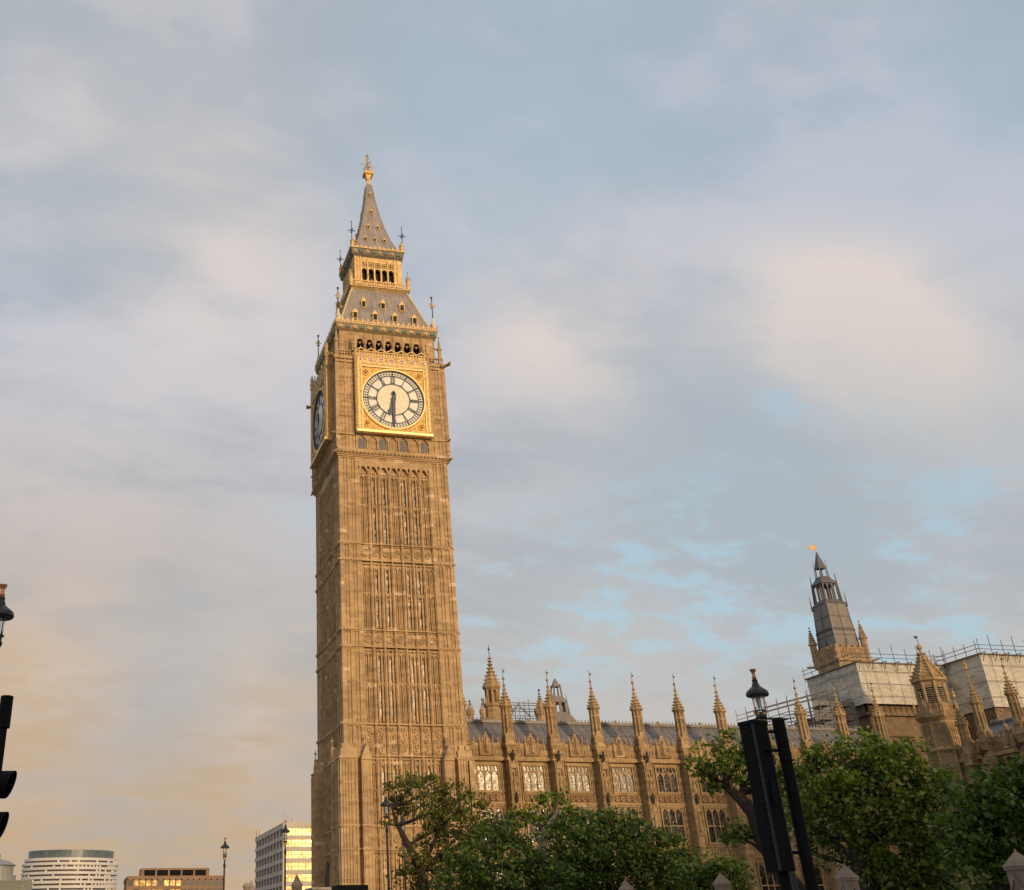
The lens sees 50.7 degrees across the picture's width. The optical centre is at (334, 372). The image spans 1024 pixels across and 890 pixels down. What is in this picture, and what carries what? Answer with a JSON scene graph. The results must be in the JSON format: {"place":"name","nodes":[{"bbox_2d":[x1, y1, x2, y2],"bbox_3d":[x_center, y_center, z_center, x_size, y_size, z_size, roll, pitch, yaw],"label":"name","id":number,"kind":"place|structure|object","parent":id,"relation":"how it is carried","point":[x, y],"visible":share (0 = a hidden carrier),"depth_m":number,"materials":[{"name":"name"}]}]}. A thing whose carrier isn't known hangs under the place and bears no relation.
{"place":"outdoors","nodes":[
{"label":"outdoors","id":0,"kind":"place"},
{"bbox_2d":[0,859,32,889],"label":"stone building","id":1,"kind":"structure","parent":0,"point":[8,881],"depth_m":410.02,"materials":[{"name":"grey stone"}]},
{"bbox_2d":[21,850,117,889],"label":"round tower block","id":2,"kind":"structure","parent":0,"point":[69,869],"depth_m":594.22,"materials":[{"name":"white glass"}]},
{"bbox_2d":[243,880,254,889],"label":"church spire","id":3,"kind":"structure","parent":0,"point":[247,886],"depth_m":627.01,"materials":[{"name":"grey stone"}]},
{"bbox_2d":[254,813,310,889],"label":"office building","id":4,"kind":"structure","parent":0,"point":[269,859],"depth_m":443.44,"materials":[{"name":"white concrete"}]},
{"bbox_2d":[286,840,310,846],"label":"window","id":5,"kind":"structure","parent":4,"relation":"in","point":[294,842],"depth_m":440.80,"materials":[{"name":"yellow glass"}]},
{"bbox_2d":[286,851,310,857],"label":"window","id":6,"kind":"structure","parent":4,"relation":"in","point":[288,852],"depth_m":438.86,"materials":[{"name":"yellow glass"}]},
{"bbox_2d":[286,862,310,869],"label":"window","id":7,"kind":"structure","parent":4,"relation":"in","point":[301,864],"depth_m":436.83,"materials":[{"name":"yellow glass"}]},
{"bbox_2d":[286,874,310,880],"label":"window","id":8,"kind":"structure","parent":4,"relation":"in","point":[288,876],"depth_m":434.92,"materials":[{"name":"yellow glass"}]},
{"bbox_2d":[286,886,310,888],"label":"window","id":9,"kind":"structure","parent":4,"relation":"in","point":[287,887],"depth_m":433.33,"materials":[{"name":"yellow glass"}]},
{"bbox_2d":[287,828,310,834],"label":"window","id":10,"kind":"structure","parent":4,"relation":"in","point":[294,830],"depth_m":443.06,"materials":[{"name":"yellow glass"}]},
{"bbox_2d":[305,887,330,889],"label":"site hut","id":11,"kind":"object","parent":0,"point":[320,888],"visible":0.73,"depth_m":63.02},
{"bbox_2d":[331,885,367,889],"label":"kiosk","id":12,"kind":"object","parent":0,"point":[350,887],"visible":1,"depth_m":54.16,"materials":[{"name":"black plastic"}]},
{"bbox_2d":[0,0,1023,889],"label":"sky","id":13,"kind":"structure","parent":0,"point":[721,291],"materials":[{"name":"blue"}]},
{"bbox_2d":[794,703,1023,889],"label":"stone hall","id":14,"kind":"structure","parent":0,"point":[900,720],"depth_m":131.97,"materials":[{"name":"beige stone"}]},
{"bbox_2d":[802,644,953,706],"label":"sheeted scaffold","id":15,"kind":"object","parent":14,"relation":"on","point":[891,683],"visible":0.59,"depth_m":134.23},
{"bbox_2d":[932,635,1023,714],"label":"sheeted scaffold","id":16,"kind":"object","parent":14,"relation":"on","point":[984,671],"visible":0.73,"depth_m":131.40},
{"bbox_2d":[909,636,1023,889],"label":"palace wing","id":17,"kind":"structure","parent":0,"point":[944,729],"depth_m":118.25,"materials":[{"name":"beige stone"}]},
{"bbox_2d":[1004,755,1022,775],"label":"window","id":18,"kind":"structure","parent":17,"relation":"in","point":[1005,758],"depth_m":111.72,"materials":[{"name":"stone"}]},
{"label":"lawn","id":19,"kind":"structure","parent":0,"visible":0},
{"bbox_2d":[399,812,405,889],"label":"street lamp","id":20,"kind":"object","parent":19,"relation":"on","point":[402,821],"visible":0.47,"depth_m":80.86,"materials":[{"name":"black metal"}]},
{"bbox_2d":[502,786,580,863],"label":"pollarded tree","id":21,"kind":"object","parent":19,"relation":"on","point":[534,818],"visible":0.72,"depth_m":65.65,"materials":[{"name":"green plant"}]},
{"bbox_2d":[517,803,711,889],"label":"leafy tree","id":22,"kind":"object","parent":19,"relation":"on","point":[593,845],"visible":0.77,"depth_m":57.65,"materials":[{"name":"green plant"}]},
{"bbox_2d":[664,847,769,889],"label":"leafy tree","id":23,"kind":"object","parent":19,"relation":"on","point":[707,873],"visible":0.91,"depth_m":51.34,"materials":[{"name":"green plant"}]},
{"bbox_2d":[677,726,814,889],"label":"leaning tree","id":24,"kind":"object","parent":19,"relation":"on","point":[743,801],"visible":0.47,"depth_m":45.77,"materials":[{"name":"green plant"}]},
{"bbox_2d":[781,726,989,889],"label":"leafy tree","id":25,"kind":"object","parent":19,"relation":"on","point":[912,814],"visible":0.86,"depth_m":41.21,"materials":[{"name":"green plant"}]},
{"bbox_2d":[922,751,1023,889],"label":"leafy tree","id":26,"kind":"object","parent":19,"relation":"on","point":[995,801],"visible":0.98,"depth_m":34.54,"materials":[{"name":"green plant"}]},
{"label":"ground","id":27,"kind":"structure","parent":0,"visible":0},
{"bbox_2d":[123,868,222,889],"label":"office building","id":28,"kind":"structure","parent":27,"relation":"on","point":[173,879],"depth_m":377.30,"materials":[{"name":"brown brick"}]},
{"bbox_2d":[128,880,132,885],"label":"window","id":29,"kind":"structure","parent":28,"relation":"in","point":[130,882],"depth_m":372.96,"materials":[{"name":"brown glass"}]},
{"bbox_2d":[134,880,138,885],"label":"window","id":30,"kind":"structure","parent":28,"relation":"in","point":[136,882],"depth_m":373.37,"materials":[{"name":"yellow glass"}]},
{"bbox_2d":[176,880,180,885],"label":"window","id":31,"kind":"structure","parent":28,"relation":"in","point":[178,882],"depth_m":376.21,"materials":[{"name":"yellow glass"}]},
{"bbox_2d":[182,880,186,885],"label":"window","id":32,"kind":"structure","parent":28,"relation":"in","point":[184,882],"depth_m":376.57,"materials":[{"name":"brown glass"}]},
{"bbox_2d":[188,880,192,885],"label":"window","id":33,"kind":"structure","parent":28,"relation":"in","point":[190,882],"depth_m":377.03,"materials":[{"name":"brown glass"}]},
{"bbox_2d":[306,155,481,889],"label":"clock tower","id":34,"kind":"structure","parent":27,"relation":"on","point":[389,687],"depth_m":111.80,"materials":[{"name":"stone"}]},
{"bbox_2d":[325,862,329,886],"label":"doorway","id":35,"kind":"structure","parent":34,"relation":"in","point":[327,882],"depth_m":103.20,"materials":[{"name":"black"}]},
{"bbox_2d":[373,487,375,542],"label":"window","id":36,"kind":"structure","parent":34,"relation":"in","point":[374,513],"depth_m":113.68,"materials":[{"name":"beige glass"}]},
{"bbox_2d":[375,574,378,625],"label":"window","id":37,"kind":"structure","parent":34,"relation":"in","point":[377,599],"depth_m":109.30,"materials":[{"name":"beige glass"}]},
{"bbox_2d":[378,660,381,716],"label":"window","id":38,"kind":"structure","parent":34,"relation":"in","point":[379,664],"depth_m":105.11,"materials":[{"name":"beige glass"}]},
{"bbox_2d":[382,771,384,800],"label":"window","id":39,"kind":"structure","parent":34,"relation":"in","point":[383,781],"depth_m":101.18,"materials":[{"name":"beige glass"}]},
{"bbox_2d":[383,488,386,542],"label":"window","id":40,"kind":"structure","parent":34,"relation":"in","point":[383,488],"depth_m":113.90,"materials":[{"name":"beige glass"}]},
{"bbox_2d":[386,574,389,625],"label":"window","id":41,"kind":"structure","parent":34,"relation":"in","point":[386,574],"depth_m":109.54,"materials":[{"name":"beige glass"}]},
{"bbox_2d":[389,661,393,716],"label":"window","id":42,"kind":"structure","parent":34,"relation":"in","point":[392,714],"depth_m":105.34,"materials":[{"name":"beige glass"}]},
{"bbox_2d":[403,489,406,543],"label":"window","id":43,"kind":"structure","parent":34,"relation":"in","point":[403,489],"depth_m":114.36,"materials":[{"name":"beige glass"}]},
{"bbox_2d":[407,575,411,626],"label":"window","id":44,"kind":"structure","parent":34,"relation":"in","point":[409,600],"depth_m":109.99,"materials":[{"name":"beige glass"}]},
{"bbox_2d":[411,662,415,717],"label":"window","id":45,"kind":"structure","parent":34,"relation":"in","point":[411,662],"depth_m":105.76,"materials":[{"name":"beige glass"}]},
{"bbox_2d":[413,490,417,544],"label":"window","id":46,"kind":"structure","parent":34,"relation":"in","point":[413,490],"depth_m":114.54,"materials":[{"name":"beige glass"}]},
{"bbox_2d":[418,576,421,627],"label":"window","id":47,"kind":"structure","parent":34,"relation":"in","point":[418,576],"depth_m":110.22,"materials":[{"name":"beige glass"}]},
{"bbox_2d":[422,662,426,717],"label":"window","id":48,"kind":"structure","parent":34,"relation":"in","point":[422,662],"depth_m":106.01,"materials":[{"name":"beige glass"}]},
{"bbox_2d":[618,879,633,889],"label":"gate pier","id":49,"kind":"structure","parent":27,"relation":"on","point":[625,885],"depth_m":43.11,"materials":[{"name":"stone"}]},
{"bbox_2d":[463,668,930,889],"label":"palace range","id":50,"kind":"structure","parent":27,"relation":"on","point":[595,763],"depth_m":113.14,"materials":[{"name":"stone"}]},
{"bbox_2d":[466,700,473,718],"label":"stone pinnacle","id":51,"kind":"object","parent":50,"relation":"on","point":[470,712],"visible":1,"depth_m":129.25,"materials":[{"name":"beige stone"}]},
{"bbox_2d":[479,699,485,718],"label":"stone pinnacle","id":52,"kind":"object","parent":50,"relation":"on","point":[482,711],"visible":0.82,"depth_m":129.10,"materials":[{"name":"beige stone"}]},
{"bbox_2d":[476,763,501,791],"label":"window","id":53,"kind":"structure","parent":50,"relation":"in","point":[488,775],"depth_m":110.23,"materials":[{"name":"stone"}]},
{"bbox_2d":[479,805,502,843],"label":"window","id":54,"kind":"structure","parent":50,"relation":"in","point":[495,808],"depth_m":108.79,"materials":[{"name":"stone"}]},
{"bbox_2d":[482,645,501,719],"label":"stone turret","id":55,"kind":"object","parent":50,"relation":"on","point":[491,687],"visible":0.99,"depth_m":122.94,"materials":[{"name":"beige stone"}]},
{"bbox_2d":[510,699,535,719],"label":"ridge scaffold","id":56,"kind":"object","parent":50,"relation":"on","point":[524,711],"visible":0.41,"depth_m":124.13,"materials":[{"name":"grey metal"}]},
{"bbox_2d":[521,764,547,792],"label":"window","id":57,"kind":"structure","parent":50,"relation":"in","point":[533,775],"depth_m":111.21,"materials":[{"name":"glass"}]},
{"bbox_2d":[524,805,552,844],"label":"window","id":58,"kind":"structure","parent":50,"relation":"in","point":[538,812],"depth_m":109.51,"materials":[{"name":"stone"}]},
{"bbox_2d":[534,689,545,720],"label":"stone turret","id":59,"kind":"object","parent":50,"relation":"on","point":[539,712],"visible":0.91,"depth_m":121.24,"materials":[{"name":"beige stone"}]},
{"bbox_2d":[550,668,576,721],"bbox_3d":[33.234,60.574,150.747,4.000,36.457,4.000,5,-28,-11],"label":"roof lantern","id":60,"kind":"object","parent":50,"relation":"on","point":[564,712],"visible":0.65,"depth_m":156.09,"materials":[{"name":"grey stone"}]},
{"bbox_2d":[566,765,592,792],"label":"window","id":61,"kind":"structure","parent":50,"relation":"in","point":[579,780],"depth_m":112.22,"materials":[{"name":"glass"}]},
{"bbox_2d":[573,805,594,842],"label":"window","id":62,"kind":"structure","parent":50,"relation":"in","point":[584,806],"depth_m":110.75,"materials":[{"name":"stone"}]},
{"bbox_2d":[610,765,636,793],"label":"window","id":63,"kind":"structure","parent":50,"relation":"in","point":[623,780],"depth_m":113.18,"materials":[{"name":"stone"}]},
{"bbox_2d":[615,806,641,837],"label":"window","id":64,"kind":"structure","parent":50,"relation":"in","point":[636,808],"depth_m":111.67,"materials":[{"name":"stone"}]},
{"bbox_2d":[653,766,680,793],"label":"window","id":65,"kind":"structure","parent":50,"relation":"in","point":[666,777],"depth_m":114.21,"materials":[{"name":"stone"}]},
{"bbox_2d":[659,806,688,844],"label":"window","id":66,"kind":"structure","parent":50,"relation":"in","point":[673,814],"depth_m":112.38,"materials":[{"name":"stone"}]},
{"bbox_2d":[698,767,723,794],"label":"window","id":67,"kind":"structure","parent":50,"relation":"in","point":[703,791],"depth_m":114.76,"materials":[{"name":"stone"}]},
{"bbox_2d":[703,806,731,844],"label":"window","id":68,"kind":"structure","parent":50,"relation":"in","point":[715,816],"depth_m":113.21,"materials":[{"name":"stone"}]},
{"bbox_2d":[755,861,779,889],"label":"window","id":69,"kind":"structure","parent":50,"relation":"in","point":[773,884],"depth_m":111.59,"materials":[{"name":"stone"}]},
{"bbox_2d":[735,680,859,727],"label":"open scaffold","id":70,"kind":"object","parent":50,"relation":"on","point":[823,711],"visible":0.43,"depth_m":132.10,"materials":[{"name":"grey metal"}]},
{"bbox_2d":[788,810,816,844],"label":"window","id":71,"kind":"structure","parent":50,"relation":"in","point":[788,810],"depth_m":114.54,"materials":[{"name":"stone"}]},
{"bbox_2d":[798,861,825,889],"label":"window","id":72,"kind":"structure","parent":50,"relation":"in","point":[820,880],"depth_m":112.74,"materials":[{"name":"stone"}]},
{"bbox_2d":[835,818,845,844],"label":"window","id":73,"kind":"structure","parent":50,"relation":"in","point":[843,843],"depth_m":115.21,"materials":[{"name":"stone"}]},
{"bbox_2d":[870,808,898,843],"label":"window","id":74,"kind":"structure","parent":50,"relation":"in","point":[870,808],"depth_m":117.46,"materials":[{"name":"stone"}]},
{"bbox_2d":[713,871,731,889],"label":"gate pier","id":75,"kind":"structure","parent":27,"relation":"on","point":[721,882],"depth_m":38.35,"materials":[{"name":"stone"}]},
{"bbox_2d":[807,543,879,673],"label":"ventilation tower","id":76,"kind":"structure","parent":27,"relation":"on","point":[836,635],"depth_m":190.84,"materials":[{"name":"stone"}]},
{"bbox_2d":[835,863,859,889],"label":"gate pier","id":77,"kind":"structure","parent":27,"relation":"on","point":[846,878],"depth_m":31.51,"materials":[{"name":"stone"}]},
{"bbox_2d":[1002,849,1023,889],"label":"gate pier","id":78,"kind":"structure","parent":27,"relation":"on","point":[1013,866],"depth_m":25.98,"materials":[{"name":"stone"}]},
{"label":"pavement","id":79,"kind":"structure","parent":0,"visible":0},
{"bbox_2d":[221,838,228,889],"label":"street lamp","id":80,"kind":"object","parent":79,"relation":"on","point":[224,846],"visible":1,"depth_m":74.30,"materials":[{"name":"black metal"}]},
{"bbox_2d":[281,821,289,889],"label":"street lamp","id":81,"kind":"object","parent":79,"relation":"on","point":[285,831],"visible":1,"depth_m":71.29,"materials":[{"name":"black metal"}]},
{"bbox_2d":[291,874,302,889],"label":"gate pier","id":82,"kind":"structure","parent":79,"relation":"on","point":[297,884],"depth_m":49.33,"materials":[{"name":"stone"}]},
{"bbox_2d":[380,792,391,889],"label":"street lamp","id":83,"kind":"object","parent":79,"relation":"on","point":[385,804],"visible":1,"depth_m":57.13,"materials":[{"name":"black metal"}]},
{"bbox_2d":[374,770,527,889],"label":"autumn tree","id":84,"kind":"object","parent":79,"relation":"on","point":[427,864],"visible":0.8,"depth_m":67.84,"materials":[{"name":"green plant"}]},
{"bbox_2d":[422,814,587,889],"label":"leafy tree","id":85,"kind":"object","parent":79,"relation":"on","point":[533,871],"visible":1,"depth_m":55.33,"materials":[{"name":"green plant"}]},
{"bbox_2d":[746,669,798,889],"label":"street lamp","id":86,"kind":"object","parent":79,"relation":"on","point":[756,692],"visible":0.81,"depth_m":22.52,"materials":[{"name":"black metal"}]},
{"label":"road","id":87,"kind":"structure","parent":0,"visible":0},
{"bbox_2d":[0,584,13,646],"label":"street lamp","id":88,"kind":"object","parent":87,"relation":"on","point":[6,613],"visible":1,"depth_m":23.96,"materials":[{"name":"black metal"}]},
{"bbox_2d":[0,695,16,837],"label":"traffic light","id":89,"kind":"object","parent":87,"relation":"on","point":[7,780],"visible":1,"depth_m":7.27,"materials":[{"name":"black plastic"}]},
{"bbox_2d":[737,717,818,889],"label":"traffic signal","id":90,"kind":"object","parent":87,"relation":"on","point":[772,827],"visible":1,"depth_m":8.15,"materials":[{"name":"black plastic"}]}
]}

